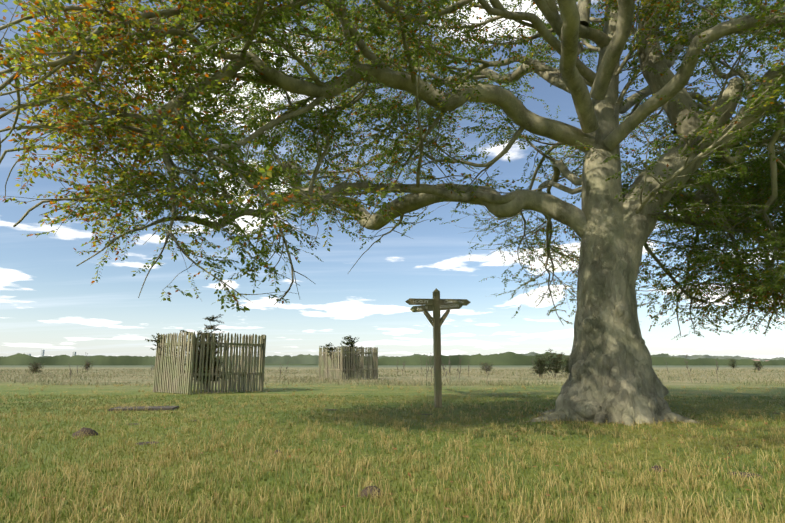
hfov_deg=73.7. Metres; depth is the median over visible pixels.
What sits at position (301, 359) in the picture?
treeline
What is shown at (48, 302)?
sky
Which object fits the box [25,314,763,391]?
shrubs
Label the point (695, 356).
treeline
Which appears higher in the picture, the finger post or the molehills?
the finger post
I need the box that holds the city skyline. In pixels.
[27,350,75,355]
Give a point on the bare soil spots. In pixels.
(744, 475)
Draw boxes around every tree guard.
[153,331,265,394]
[318,346,377,379]
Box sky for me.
[0,0,784,358]
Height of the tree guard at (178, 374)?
2.423 m
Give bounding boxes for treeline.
[0,352,784,364]
[4,352,784,361]
[165,353,668,363]
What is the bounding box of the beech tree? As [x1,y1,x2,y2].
[0,0,784,425]
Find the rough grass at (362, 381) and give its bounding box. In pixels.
[0,368,784,385]
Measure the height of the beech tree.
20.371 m
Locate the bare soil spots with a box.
[127,409,779,477]
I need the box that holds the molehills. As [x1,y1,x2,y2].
[73,427,666,497]
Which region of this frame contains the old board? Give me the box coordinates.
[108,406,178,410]
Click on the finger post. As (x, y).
(435, 303)
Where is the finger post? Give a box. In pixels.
[405,288,470,407]
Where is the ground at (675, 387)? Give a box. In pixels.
[0,365,784,522]
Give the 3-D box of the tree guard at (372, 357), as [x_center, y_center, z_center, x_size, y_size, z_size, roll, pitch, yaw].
[-3.315,7.657,39.436,3.484,2.423,2.973,10,-15,-42]
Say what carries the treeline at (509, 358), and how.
on the ground at (675, 387)
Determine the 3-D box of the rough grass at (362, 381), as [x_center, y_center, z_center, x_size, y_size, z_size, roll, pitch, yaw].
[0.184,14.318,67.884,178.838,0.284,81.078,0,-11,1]

